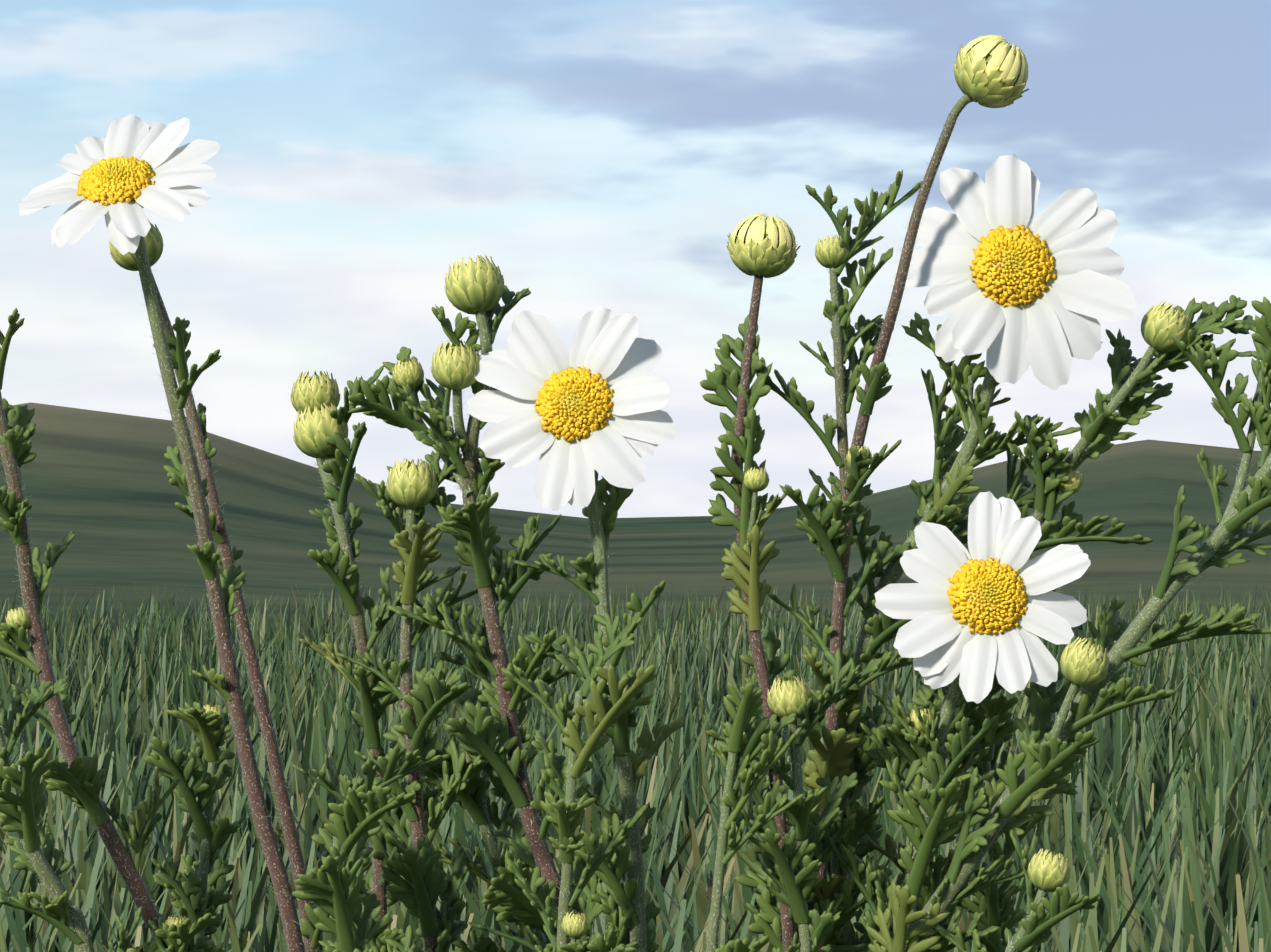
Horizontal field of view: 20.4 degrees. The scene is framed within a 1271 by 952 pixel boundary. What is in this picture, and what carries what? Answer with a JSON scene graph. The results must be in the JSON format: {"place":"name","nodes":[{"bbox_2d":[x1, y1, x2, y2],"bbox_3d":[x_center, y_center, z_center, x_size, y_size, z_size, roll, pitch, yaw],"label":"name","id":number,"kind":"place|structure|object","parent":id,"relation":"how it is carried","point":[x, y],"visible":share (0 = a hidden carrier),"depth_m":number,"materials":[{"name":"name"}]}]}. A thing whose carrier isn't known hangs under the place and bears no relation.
{"place":"outdoors","nodes":[
{"label":"outdoors","id":0,"kind":"place"},
{"bbox_2d":[0,95,1270,951],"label":"stems","id":1,"kind":"object","parent":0,"point":[338,887],"depth_m":0.50,"materials":[{"name":"green plant"}]},
{"bbox_2d":[19,114,219,254],"bbox_3d":[-0.073,-0.041,0.495,0.029,0.022,0.024,0,-1,-1],"label":"daisy","id":2,"kind":"object","parent":1,"relation":"attached to","point":[124,172],"visible":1,"depth_m":0.49,"materials":[{"name":"white plant"}]},
{"bbox_2d":[467,306,676,510],"bbox_3d":[-0.009,-0.009,0.488,0.029,0.029,0.010,0,-1,-1],"label":"daisy","id":3,"kind":"object","parent":1,"relation":"attached to","point":[597,398],"visible":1,"depth_m":0.49,"materials":[{"name":"white plant"}]},
{"bbox_2d":[6,35,1190,951],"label":"flower buds","id":4,"kind":"object","parent":1,"relation":"attached to","point":[990,71],"visible":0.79,"depth_m":0.49,"materials":[{"name":"plant"}]},
{"bbox_2d":[0,112,1270,951],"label":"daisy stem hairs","id":5,"kind":"object","parent":1,"relation":"attached to","point":[594,604],"visible":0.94,"depth_m":0.50},
{"bbox_2d":[874,491,1090,703],"bbox_3d":[0.048,0.017,0.488,0.030,0.029,0.011,0,-1,-1],"label":"daisy","id":6,"kind":"object","parent":1,"relation":"attached to","point":[989,608],"visible":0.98,"depth_m":0.49,"materials":[{"name":"white plant"}]},
{"bbox_2d":[894,154,1138,389],"bbox_3d":[0.054,-0.029,0.502,0.034,0.034,0.013,0,-1,-1],"label":"daisy","id":7,"kind":"object","parent":1,"relation":"attached to","point":[1015,290],"visible":1,"depth_m":0.50,"materials":[{"name":"white plant"}]},
{"bbox_2d":[0,581,1270,951],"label":"meadow grass","id":8,"kind":"structure","parent":0,"point":[1178,859],"depth_m":3.37,"materials":[{"name":"green plant"}]},
{"bbox_2d":[0,402,1270,950],"bbox_3d":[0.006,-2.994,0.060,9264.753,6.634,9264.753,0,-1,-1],"label":"meadow ground","id":9,"kind":"structure","parent":0,"point":[102,488],"depth_m":50.27,"materials":[{"name":"green plant"}]},
{"bbox_2d":[0,0,1270,517],"label":"sky","id":10,"kind":"structure","parent":0,"point":[608,154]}
]}

